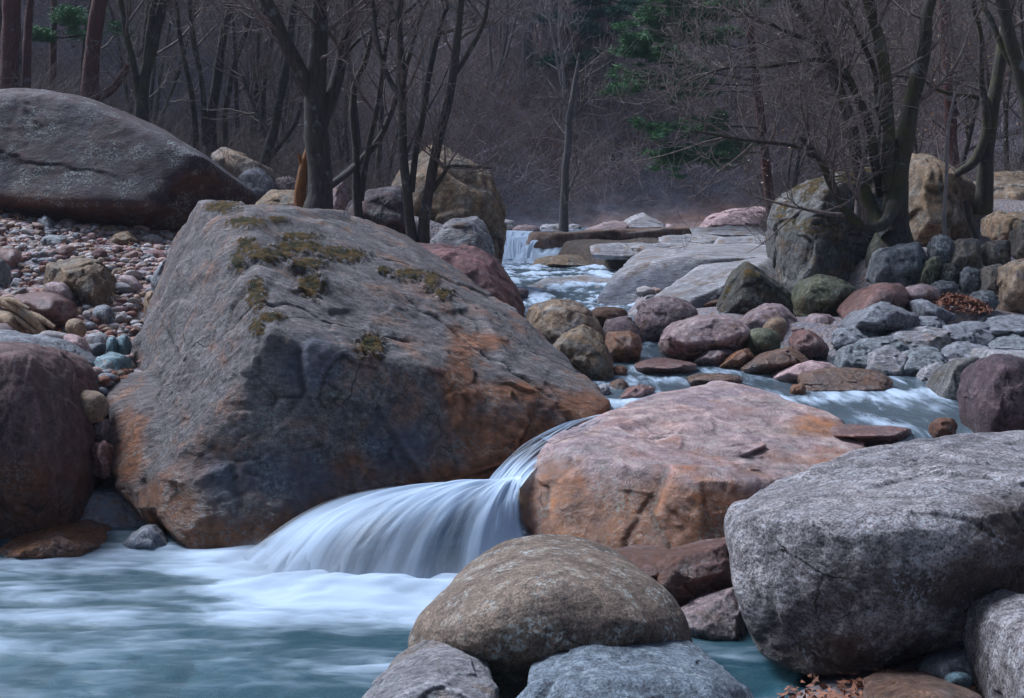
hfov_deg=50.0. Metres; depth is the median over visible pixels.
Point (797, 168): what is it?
bare tree
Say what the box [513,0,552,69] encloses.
bare tree
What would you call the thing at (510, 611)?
boulder
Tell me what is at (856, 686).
fallen leaves
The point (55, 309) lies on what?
boulder
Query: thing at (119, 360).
boulder
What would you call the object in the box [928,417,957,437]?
river stone
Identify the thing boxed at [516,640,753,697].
boulder
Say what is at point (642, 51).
pine tree
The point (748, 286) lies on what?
boulder
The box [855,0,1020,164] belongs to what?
bare tree
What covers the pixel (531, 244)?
trickle water
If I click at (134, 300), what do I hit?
river stone
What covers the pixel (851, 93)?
bare tree
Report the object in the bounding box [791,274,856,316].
boulder
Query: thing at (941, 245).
wall stone
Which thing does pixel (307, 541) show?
waterfall
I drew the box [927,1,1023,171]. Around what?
bare tree
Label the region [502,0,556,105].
bare tree
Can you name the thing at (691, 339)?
boulder
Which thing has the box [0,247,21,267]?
river stone
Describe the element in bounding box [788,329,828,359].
boulder
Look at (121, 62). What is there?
bare tree
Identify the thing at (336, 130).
bare tree
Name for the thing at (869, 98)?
golden foliage
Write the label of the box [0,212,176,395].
gravel
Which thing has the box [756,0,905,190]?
bare tree
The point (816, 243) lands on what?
boulder
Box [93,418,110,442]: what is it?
river stone
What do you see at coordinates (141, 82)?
bare tree
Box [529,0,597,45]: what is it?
bare tree
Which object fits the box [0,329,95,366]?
boulder
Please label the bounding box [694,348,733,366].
river stone
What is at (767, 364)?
boulder
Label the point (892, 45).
bare tree
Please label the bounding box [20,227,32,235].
river stone
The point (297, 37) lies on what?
bare tree
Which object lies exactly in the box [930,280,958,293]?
wall stone
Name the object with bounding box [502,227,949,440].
stream water
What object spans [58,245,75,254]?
river stone
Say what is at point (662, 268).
rock slab
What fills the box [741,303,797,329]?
boulder
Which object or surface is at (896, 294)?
boulder
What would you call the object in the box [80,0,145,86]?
bare tree
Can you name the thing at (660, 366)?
rock slab
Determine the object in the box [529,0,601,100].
pine tree
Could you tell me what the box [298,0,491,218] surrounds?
bare tree
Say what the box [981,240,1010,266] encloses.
wall stone
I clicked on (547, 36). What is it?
bare tree
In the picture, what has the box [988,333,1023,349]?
rock slab
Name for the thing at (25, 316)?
driftwood
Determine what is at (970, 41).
bare tree
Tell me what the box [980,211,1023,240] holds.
wall stone
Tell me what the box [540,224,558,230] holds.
river stone
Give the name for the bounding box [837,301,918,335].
boulder
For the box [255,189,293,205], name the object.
boulder
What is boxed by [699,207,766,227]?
boulder
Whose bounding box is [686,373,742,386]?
rock slab
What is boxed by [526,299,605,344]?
boulder
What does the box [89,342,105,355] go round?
river stone
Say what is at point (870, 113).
bare tree
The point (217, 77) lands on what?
bare tree
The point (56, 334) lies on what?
river stone
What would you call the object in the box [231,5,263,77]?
bare tree
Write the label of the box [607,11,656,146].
bare tree
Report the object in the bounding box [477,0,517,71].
bare tree
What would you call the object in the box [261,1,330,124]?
bare tree
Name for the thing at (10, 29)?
bare tree
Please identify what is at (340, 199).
boulder
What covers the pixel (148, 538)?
river stone
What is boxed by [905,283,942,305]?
boulder
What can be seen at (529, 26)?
bare tree
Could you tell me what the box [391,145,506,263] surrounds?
boulder
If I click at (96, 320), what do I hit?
river stone
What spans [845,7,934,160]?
bare tree
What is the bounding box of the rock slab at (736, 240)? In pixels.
[714,236,764,244]
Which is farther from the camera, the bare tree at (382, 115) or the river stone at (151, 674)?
the bare tree at (382, 115)
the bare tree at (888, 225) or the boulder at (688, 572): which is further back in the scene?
the bare tree at (888, 225)
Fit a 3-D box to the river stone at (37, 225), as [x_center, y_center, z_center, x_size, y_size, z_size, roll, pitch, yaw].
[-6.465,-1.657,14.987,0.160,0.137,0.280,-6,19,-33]
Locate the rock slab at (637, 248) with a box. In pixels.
[631,242,700,253]
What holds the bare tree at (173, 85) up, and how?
on the ground
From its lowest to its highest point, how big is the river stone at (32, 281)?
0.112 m
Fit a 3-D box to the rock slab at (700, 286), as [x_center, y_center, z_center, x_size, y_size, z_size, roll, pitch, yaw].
[3.258,-0.806,16.369,1.526,1.036,3.968,5,8,33]
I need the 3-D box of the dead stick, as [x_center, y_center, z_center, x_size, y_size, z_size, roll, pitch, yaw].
[6.395,-1.537,15.330,0.268,1.054,0.132,0,7,0]
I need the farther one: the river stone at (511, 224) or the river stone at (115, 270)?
the river stone at (511, 224)
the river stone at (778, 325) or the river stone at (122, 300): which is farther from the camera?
the river stone at (778, 325)
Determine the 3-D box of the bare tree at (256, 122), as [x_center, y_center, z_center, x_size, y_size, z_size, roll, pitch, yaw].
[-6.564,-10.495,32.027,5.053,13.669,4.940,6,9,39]
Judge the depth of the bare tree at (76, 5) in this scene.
43.73 m
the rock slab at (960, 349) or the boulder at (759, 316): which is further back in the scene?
the boulder at (759, 316)
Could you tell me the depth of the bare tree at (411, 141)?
34.84 m
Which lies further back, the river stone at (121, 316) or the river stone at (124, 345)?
the river stone at (121, 316)
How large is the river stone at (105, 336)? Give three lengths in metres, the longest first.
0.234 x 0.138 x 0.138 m
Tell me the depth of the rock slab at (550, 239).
29.15 m
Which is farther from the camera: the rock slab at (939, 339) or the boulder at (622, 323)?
the boulder at (622, 323)
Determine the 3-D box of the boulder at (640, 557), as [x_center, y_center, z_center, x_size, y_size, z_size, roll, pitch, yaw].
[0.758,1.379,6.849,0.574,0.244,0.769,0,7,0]
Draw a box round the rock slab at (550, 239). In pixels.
[526,227,690,252]
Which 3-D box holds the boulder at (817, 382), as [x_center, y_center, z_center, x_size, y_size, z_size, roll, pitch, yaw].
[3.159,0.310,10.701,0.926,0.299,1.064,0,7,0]
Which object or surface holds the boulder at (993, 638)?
on the ground
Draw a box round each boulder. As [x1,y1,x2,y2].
[0,88,258,231]
[0,259,11,287]
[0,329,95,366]
[0,342,108,541]
[0,519,115,575]
[14,292,78,325]
[41,256,117,306]
[94,352,133,372]
[106,200,610,584]
[211,147,273,178]
[238,167,277,200]
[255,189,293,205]
[275,176,295,189]
[333,181,348,210]
[345,185,405,234]
[362,640,498,697]
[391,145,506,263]
[408,534,692,697]
[418,243,525,317]
[429,216,494,256]
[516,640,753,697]
[517,381,864,548]
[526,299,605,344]
[553,324,613,385]
[585,220,629,229]
[591,306,627,327]
[603,316,645,343]
[605,330,642,362]
[615,545,668,579]
[622,213,665,228]
[633,295,697,346]
[653,537,732,604]
[658,315,749,362]
[679,587,757,671]
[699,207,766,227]
[715,261,793,314]
[724,430,1023,674]
[740,346,809,377]
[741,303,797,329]
[765,167,882,292]
[771,360,835,386]
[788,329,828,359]
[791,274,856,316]
[797,367,892,402]
[836,282,909,319]
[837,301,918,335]
[862,670,981,697]
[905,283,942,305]
[908,299,956,322]
[909,153,980,245]
[923,357,978,422]
[957,353,1023,432]
[963,589,1023,697]
[973,171,1023,200]
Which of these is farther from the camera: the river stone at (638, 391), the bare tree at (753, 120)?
the bare tree at (753, 120)
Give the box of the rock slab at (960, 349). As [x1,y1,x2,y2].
[941,341,991,358]
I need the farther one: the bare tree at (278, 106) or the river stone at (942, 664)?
the bare tree at (278, 106)
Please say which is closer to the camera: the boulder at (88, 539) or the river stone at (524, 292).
the boulder at (88, 539)
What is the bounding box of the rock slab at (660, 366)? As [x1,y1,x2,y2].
[634,357,696,375]
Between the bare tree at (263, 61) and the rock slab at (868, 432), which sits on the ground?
the bare tree at (263, 61)
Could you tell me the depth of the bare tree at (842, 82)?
31.57 m
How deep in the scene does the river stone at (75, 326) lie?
10.21 m
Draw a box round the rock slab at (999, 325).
[977,314,1023,336]
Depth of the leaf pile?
12.88 m
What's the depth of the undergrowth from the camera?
43.84 m
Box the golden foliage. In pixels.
[703,10,1022,193]
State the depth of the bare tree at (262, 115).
30.96 m
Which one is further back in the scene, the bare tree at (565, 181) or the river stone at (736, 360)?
the bare tree at (565, 181)
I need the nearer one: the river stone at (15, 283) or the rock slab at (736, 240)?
the river stone at (15, 283)
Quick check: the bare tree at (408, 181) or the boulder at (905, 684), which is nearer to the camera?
the boulder at (905, 684)
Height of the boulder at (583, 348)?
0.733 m
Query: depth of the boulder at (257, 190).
19.98 m
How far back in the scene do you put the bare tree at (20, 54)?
31.24 m
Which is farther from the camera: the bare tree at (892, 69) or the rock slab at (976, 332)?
the bare tree at (892, 69)
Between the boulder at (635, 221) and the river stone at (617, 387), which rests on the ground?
the boulder at (635, 221)
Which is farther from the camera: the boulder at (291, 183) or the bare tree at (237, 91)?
the bare tree at (237, 91)
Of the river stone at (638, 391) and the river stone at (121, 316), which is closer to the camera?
the river stone at (638, 391)
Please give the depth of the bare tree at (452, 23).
47.72 m
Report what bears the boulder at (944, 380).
on the ground
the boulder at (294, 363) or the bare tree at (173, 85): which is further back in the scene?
the bare tree at (173, 85)
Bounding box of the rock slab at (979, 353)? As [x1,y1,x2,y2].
[971,348,1023,358]
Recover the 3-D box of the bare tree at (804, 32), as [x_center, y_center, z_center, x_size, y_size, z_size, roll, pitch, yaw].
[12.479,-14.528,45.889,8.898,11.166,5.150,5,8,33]
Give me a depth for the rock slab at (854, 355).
11.35 m
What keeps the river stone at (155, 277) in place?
on the ground
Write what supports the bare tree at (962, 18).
on the ground
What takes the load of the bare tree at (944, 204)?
on the ground
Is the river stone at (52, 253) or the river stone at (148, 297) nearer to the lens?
the river stone at (148, 297)
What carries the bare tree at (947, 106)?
on the ground
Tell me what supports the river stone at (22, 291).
on the ground
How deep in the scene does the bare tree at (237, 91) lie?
28.82 m
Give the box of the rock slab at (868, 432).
[830,421,911,443]
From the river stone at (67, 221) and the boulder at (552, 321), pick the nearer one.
the boulder at (552, 321)
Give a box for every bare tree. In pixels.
[0,0,34,88]
[0,0,60,77]
[57,0,219,127]
[71,0,77,48]
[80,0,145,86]
[80,0,181,101]
[83,0,214,112]
[118,0,224,122]
[126,0,395,166]
[140,0,236,68]
[161,0,424,208]
[167,0,368,156]
[179,0,245,40]
[183,0,308,155]
[196,0,360,173]
[198,0,338,141]
[209,0,345,160]
[217,0,341,151]
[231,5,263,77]
[240,0,413,193]
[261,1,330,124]
[277,0,391,168]
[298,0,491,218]
[298,3,376,160]
[352,0,490,188]
[358,0,556,242]
[363,0,489,186]
[378,0,426,80]
[382,0,466,109]
[437,0,476,93]
[455,0,561,91]
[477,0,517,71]
[492,0,546,81]
[499,0,599,130]
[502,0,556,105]
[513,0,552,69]
[513,0,578,87]
[527,0,650,231]
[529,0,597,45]
[531,0,595,77]
[555,0,1008,268]
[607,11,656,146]
[651,26,700,116]
[678,0,737,116]
[707,0,767,132]
[708,0,777,104]
[709,1,787,206]
[741,4,815,138]
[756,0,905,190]
[758,0,861,122]
[763,0,893,165]
[765,0,876,187]
[810,0,969,153]
[810,0,1023,214]
[811,0,962,166]
[814,0,957,166]
[816,3,910,171]
[828,0,937,152]
[840,0,973,166]
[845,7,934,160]
[852,10,920,155]
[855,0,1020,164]
[869,1,969,151]
[898,0,1016,161]
[919,39,985,235]
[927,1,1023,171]
[934,0,981,104]
[935,0,1023,119]
[937,0,959,167]
[949,0,1023,170]
[979,0,1023,142]
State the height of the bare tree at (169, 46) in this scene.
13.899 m
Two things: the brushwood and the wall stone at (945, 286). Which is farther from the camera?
the brushwood
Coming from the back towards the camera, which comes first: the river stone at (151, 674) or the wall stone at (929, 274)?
the wall stone at (929, 274)
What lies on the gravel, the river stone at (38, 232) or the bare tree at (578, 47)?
the river stone at (38, 232)
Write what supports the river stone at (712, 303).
on the ground
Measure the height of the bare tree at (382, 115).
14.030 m
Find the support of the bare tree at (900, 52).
on the ground
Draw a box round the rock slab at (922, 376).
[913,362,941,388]
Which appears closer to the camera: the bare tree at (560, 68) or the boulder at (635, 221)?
the boulder at (635, 221)
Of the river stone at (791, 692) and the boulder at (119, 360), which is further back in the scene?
the boulder at (119, 360)
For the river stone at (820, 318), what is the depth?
13.15 m
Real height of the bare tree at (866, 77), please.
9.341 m
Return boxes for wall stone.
[865,242,927,286]
[916,256,941,284]
[926,234,953,263]
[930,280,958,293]
[938,263,958,283]
[948,238,982,270]
[958,266,980,293]
[968,290,998,310]
[979,264,1002,294]
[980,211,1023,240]
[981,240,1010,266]
[996,259,1023,312]
[1008,223,1023,259]
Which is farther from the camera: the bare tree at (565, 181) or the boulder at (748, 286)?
the bare tree at (565, 181)
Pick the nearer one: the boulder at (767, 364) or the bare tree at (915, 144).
the boulder at (767, 364)
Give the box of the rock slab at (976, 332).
[941,321,995,346]
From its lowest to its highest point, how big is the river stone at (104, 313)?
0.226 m
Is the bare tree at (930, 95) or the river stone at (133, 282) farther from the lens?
the bare tree at (930, 95)
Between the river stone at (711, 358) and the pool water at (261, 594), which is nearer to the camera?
the pool water at (261, 594)
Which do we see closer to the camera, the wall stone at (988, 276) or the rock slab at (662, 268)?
the wall stone at (988, 276)
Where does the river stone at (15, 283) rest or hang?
on the ground
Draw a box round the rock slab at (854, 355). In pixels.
[834,341,871,368]
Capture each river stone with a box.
[0,227,6,233]
[0,237,6,241]
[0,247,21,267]
[0,311,25,332]
[0,323,12,329]
[0,639,58,694]
[4,223,14,230]
[11,280,20,286]
[15,288,26,293]
[19,244,27,251]
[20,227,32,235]
[26,279,35,284]
[32,222,43,228]
[34,230,43,235]
[34,277,43,284]
[37,215,55,229]
[40,235,74,245]
[40,330,66,338]
[44,282,74,299]
[48,251,56,256]
[58,218,76,225]
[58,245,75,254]
[64,334,92,354]
[65,318,86,336]
[80,390,108,422]
[86,333,106,343]
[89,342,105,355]
[91,248,106,258]
[91,316,100,323]
[91,440,115,478]
[92,305,113,324]
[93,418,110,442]
[98,332,108,339]
[106,336,118,352]
[109,230,139,245]
[112,268,121,274]
[113,311,126,323]
[114,282,134,294]
[115,298,128,303]
[118,275,142,292]
[118,335,131,354]
[119,645,194,679]
[120,524,173,560]
[122,650,177,697]
[123,251,137,257]
[123,270,143,279]
[127,298,140,303]
[128,326,141,335]
[133,225,150,232]
[139,234,162,242]
[143,253,154,258]
[144,290,153,314]
[148,230,159,233]
[149,249,166,257]
[150,258,166,291]
[179,675,223,697]
[220,668,274,697]
[505,219,516,229]
[513,224,539,230]
[518,288,528,299]
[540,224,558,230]
[569,224,581,230]
[598,384,610,398]
[609,379,628,398]
[613,365,627,378]
[616,384,654,408]
[636,286,656,296]
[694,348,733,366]
[703,299,718,307]
[719,348,753,369]
[744,328,780,355]
[763,317,786,341]
[786,685,799,696]
[790,384,805,396]
[792,327,804,331]
[798,676,812,687]
[805,313,834,323]
[915,649,973,686]
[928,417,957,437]
[943,672,971,688]
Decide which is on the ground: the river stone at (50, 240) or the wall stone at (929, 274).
the river stone at (50, 240)
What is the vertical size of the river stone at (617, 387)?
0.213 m
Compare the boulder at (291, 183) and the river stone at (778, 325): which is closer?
the river stone at (778, 325)
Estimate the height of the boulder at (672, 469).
1.322 m
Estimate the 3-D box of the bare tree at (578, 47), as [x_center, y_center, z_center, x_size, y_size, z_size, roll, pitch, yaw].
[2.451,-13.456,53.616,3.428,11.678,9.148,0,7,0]
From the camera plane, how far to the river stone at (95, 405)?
8.40 m
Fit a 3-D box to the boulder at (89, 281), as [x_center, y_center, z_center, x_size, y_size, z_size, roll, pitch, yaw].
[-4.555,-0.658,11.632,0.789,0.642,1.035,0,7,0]
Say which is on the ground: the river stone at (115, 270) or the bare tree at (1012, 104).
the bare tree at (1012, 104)
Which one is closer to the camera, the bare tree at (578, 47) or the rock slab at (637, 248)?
the rock slab at (637, 248)
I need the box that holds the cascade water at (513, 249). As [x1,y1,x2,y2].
[503,230,532,258]
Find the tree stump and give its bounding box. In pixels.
[294,150,307,207]
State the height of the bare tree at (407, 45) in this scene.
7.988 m
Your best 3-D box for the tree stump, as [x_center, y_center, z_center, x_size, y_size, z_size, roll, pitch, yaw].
[-2.758,-2.207,14.988,0.243,1.388,0.667,-6,9,-41]
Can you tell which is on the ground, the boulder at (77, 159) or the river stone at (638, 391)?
the boulder at (77, 159)
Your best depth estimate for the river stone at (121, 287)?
11.65 m
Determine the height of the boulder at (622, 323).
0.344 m
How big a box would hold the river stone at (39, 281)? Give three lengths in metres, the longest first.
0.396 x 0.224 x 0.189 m
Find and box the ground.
[0,0,1023,697]
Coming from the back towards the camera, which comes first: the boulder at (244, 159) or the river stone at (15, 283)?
the boulder at (244, 159)
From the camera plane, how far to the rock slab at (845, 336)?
11.96 m
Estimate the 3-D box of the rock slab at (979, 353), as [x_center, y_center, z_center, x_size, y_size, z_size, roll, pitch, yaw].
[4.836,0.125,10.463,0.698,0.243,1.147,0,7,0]
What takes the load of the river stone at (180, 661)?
on the ground
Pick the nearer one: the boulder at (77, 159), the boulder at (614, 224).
the boulder at (77, 159)
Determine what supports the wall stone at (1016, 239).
on the wall stone at (995, 252)
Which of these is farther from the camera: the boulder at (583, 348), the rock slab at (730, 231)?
the rock slab at (730, 231)
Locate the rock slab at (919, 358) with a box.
[902,346,948,380]
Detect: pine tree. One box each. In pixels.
[21,0,137,91]
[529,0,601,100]
[568,0,645,99]
[596,0,778,217]
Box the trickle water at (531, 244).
[527,240,537,257]
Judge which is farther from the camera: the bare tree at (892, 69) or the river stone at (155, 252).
the bare tree at (892, 69)
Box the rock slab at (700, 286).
[628,256,778,320]
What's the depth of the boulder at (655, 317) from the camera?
13.13 m
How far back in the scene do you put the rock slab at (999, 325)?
12.13 m
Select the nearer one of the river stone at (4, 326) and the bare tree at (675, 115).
the river stone at (4, 326)
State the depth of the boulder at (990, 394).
8.39 m
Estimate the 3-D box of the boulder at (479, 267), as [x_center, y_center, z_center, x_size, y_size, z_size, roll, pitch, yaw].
[-0.633,-0.655,13.308,1.590,1.266,2.138,0,7,0]
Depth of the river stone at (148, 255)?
13.30 m
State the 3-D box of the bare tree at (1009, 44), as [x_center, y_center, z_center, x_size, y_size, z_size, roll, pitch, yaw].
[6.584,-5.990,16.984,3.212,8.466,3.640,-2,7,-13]
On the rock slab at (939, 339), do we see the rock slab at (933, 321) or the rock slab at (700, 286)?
the rock slab at (933, 321)
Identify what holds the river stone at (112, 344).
on the gravel
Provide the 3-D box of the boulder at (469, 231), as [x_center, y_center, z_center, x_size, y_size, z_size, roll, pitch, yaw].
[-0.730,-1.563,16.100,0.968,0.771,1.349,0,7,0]
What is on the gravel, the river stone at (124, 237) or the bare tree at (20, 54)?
the river stone at (124, 237)
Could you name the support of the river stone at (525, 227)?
on the ground
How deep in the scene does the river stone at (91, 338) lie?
9.92 m
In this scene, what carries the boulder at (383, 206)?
on the ground
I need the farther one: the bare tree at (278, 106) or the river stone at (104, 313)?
the bare tree at (278, 106)
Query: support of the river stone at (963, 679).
on the river stone at (942, 664)
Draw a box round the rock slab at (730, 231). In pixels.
[689,225,766,236]
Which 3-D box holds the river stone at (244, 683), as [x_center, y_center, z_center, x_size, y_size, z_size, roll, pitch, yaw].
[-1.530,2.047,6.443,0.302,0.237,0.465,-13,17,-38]
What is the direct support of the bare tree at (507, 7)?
on the ground
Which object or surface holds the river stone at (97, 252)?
on the gravel
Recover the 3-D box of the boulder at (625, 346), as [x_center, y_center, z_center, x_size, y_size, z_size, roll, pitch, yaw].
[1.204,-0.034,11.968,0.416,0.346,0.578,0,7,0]
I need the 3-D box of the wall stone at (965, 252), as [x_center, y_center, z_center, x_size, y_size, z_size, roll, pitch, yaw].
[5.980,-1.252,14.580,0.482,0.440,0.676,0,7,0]
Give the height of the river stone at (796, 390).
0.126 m
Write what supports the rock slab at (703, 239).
on the ground
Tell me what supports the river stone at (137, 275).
on the gravel
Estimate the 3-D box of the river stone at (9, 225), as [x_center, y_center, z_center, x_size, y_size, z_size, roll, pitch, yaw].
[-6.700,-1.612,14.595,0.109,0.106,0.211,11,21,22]
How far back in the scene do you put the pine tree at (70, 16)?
26.82 m
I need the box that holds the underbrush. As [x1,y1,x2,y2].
[407,0,1022,177]
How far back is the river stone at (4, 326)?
9.90 m
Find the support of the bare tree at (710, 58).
on the ground
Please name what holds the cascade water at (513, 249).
on the stream water at (538, 295)
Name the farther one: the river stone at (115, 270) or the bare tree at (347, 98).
the bare tree at (347, 98)
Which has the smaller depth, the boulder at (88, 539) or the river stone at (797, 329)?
the boulder at (88, 539)
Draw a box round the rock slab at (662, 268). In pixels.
[597,244,766,310]
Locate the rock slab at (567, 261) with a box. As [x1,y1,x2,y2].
[532,254,589,274]
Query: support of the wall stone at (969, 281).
on the ground
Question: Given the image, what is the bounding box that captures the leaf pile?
[930,292,992,314]
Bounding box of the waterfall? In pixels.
[247,477,522,617]
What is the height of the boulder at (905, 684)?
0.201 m
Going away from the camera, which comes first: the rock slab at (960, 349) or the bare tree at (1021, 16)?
the rock slab at (960, 349)
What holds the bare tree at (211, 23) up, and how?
on the ground
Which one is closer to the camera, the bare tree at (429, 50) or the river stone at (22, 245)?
the river stone at (22, 245)
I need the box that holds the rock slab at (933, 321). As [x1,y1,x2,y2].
[914,316,945,327]
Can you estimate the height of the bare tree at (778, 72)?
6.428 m
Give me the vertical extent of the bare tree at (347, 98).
8.463 m
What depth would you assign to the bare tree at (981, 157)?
17.52 m
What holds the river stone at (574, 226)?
on the ground
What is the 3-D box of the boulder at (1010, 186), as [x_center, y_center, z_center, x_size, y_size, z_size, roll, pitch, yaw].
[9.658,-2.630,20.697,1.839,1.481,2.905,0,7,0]
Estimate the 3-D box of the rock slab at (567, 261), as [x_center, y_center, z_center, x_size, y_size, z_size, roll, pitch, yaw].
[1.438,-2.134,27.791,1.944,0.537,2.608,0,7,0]
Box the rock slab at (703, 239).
[658,234,720,243]
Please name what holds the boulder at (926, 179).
on the ground
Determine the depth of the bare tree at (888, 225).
14.95 m
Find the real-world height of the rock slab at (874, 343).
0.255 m
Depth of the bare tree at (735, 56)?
44.95 m
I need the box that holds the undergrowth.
[0,0,1023,213]
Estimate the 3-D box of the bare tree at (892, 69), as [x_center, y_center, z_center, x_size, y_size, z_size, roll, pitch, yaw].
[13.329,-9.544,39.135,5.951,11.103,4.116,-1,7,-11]
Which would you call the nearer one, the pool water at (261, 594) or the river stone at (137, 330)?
the pool water at (261, 594)
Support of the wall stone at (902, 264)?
on the ground
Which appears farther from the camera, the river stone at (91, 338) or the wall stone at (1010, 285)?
the wall stone at (1010, 285)
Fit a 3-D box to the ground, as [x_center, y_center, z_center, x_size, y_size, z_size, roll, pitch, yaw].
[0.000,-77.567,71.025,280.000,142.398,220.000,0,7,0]
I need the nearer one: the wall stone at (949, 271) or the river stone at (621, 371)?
the river stone at (621, 371)
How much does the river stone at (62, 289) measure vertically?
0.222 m
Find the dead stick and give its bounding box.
[963,201,978,239]
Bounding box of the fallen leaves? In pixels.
[0,212,975,697]
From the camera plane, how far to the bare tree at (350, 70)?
30.73 m
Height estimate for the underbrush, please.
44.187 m
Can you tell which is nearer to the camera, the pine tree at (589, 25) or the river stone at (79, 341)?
the river stone at (79, 341)
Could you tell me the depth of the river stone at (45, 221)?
15.03 m
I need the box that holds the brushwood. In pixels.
[0,21,1023,244]
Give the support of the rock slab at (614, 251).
on the ground
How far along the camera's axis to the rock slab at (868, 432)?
8.38 m
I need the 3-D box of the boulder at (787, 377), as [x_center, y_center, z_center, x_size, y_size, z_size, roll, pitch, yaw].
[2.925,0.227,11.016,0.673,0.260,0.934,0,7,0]
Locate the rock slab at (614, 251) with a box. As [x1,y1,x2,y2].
[590,242,646,259]
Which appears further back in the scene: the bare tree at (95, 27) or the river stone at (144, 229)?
the bare tree at (95, 27)
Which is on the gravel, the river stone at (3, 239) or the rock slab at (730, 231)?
the river stone at (3, 239)
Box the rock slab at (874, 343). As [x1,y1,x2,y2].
[856,335,908,352]
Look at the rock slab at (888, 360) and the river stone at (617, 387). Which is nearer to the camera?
the river stone at (617, 387)
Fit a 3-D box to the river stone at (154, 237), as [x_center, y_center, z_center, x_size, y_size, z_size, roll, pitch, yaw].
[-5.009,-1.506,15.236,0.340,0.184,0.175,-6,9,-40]
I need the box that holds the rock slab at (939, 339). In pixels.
[887,326,952,351]
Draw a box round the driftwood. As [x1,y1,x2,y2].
[0,296,56,334]
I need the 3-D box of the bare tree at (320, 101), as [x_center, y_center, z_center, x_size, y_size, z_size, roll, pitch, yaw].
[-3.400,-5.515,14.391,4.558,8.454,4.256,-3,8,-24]
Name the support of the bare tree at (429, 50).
on the ground
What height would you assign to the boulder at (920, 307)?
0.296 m
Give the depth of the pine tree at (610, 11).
47.20 m
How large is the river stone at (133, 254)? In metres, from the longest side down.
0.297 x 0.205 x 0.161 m
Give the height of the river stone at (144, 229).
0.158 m
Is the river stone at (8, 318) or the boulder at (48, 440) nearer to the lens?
the boulder at (48, 440)
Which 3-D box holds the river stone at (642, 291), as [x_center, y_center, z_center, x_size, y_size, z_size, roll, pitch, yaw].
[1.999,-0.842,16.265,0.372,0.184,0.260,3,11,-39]
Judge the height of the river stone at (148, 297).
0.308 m
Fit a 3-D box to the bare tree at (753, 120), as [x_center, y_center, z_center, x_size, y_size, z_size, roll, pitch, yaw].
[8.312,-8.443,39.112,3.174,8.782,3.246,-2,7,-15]
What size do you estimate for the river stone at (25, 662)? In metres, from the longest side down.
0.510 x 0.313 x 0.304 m
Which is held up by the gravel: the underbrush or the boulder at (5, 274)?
the boulder at (5, 274)
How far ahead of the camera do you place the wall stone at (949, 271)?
14.23 m
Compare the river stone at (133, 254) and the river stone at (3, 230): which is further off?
the river stone at (3, 230)
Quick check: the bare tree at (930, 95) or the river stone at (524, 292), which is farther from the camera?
the bare tree at (930, 95)
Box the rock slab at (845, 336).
[830,325,877,349]
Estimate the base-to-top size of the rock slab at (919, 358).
0.356 m
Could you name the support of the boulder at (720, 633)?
on the ground
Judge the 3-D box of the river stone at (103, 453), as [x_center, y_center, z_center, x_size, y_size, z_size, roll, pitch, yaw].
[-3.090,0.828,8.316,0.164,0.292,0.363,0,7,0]
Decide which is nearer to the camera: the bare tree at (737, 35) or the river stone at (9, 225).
the river stone at (9, 225)
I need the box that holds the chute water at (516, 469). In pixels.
[486,416,604,488]
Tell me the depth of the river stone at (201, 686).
6.37 m
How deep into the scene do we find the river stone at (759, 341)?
11.77 m
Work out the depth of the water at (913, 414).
9.66 m
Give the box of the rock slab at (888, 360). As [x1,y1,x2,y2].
[865,345,907,382]
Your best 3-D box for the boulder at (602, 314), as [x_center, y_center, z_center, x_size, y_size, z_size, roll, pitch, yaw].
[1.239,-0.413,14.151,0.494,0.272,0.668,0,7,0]
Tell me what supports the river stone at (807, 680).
on the ground
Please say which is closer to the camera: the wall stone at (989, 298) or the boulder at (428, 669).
the boulder at (428, 669)
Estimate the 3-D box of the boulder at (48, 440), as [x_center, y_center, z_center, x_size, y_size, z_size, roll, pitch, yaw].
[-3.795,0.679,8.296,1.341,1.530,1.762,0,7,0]
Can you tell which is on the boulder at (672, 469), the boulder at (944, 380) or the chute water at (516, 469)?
the chute water at (516, 469)
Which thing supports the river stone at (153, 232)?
on the ground
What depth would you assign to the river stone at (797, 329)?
12.75 m

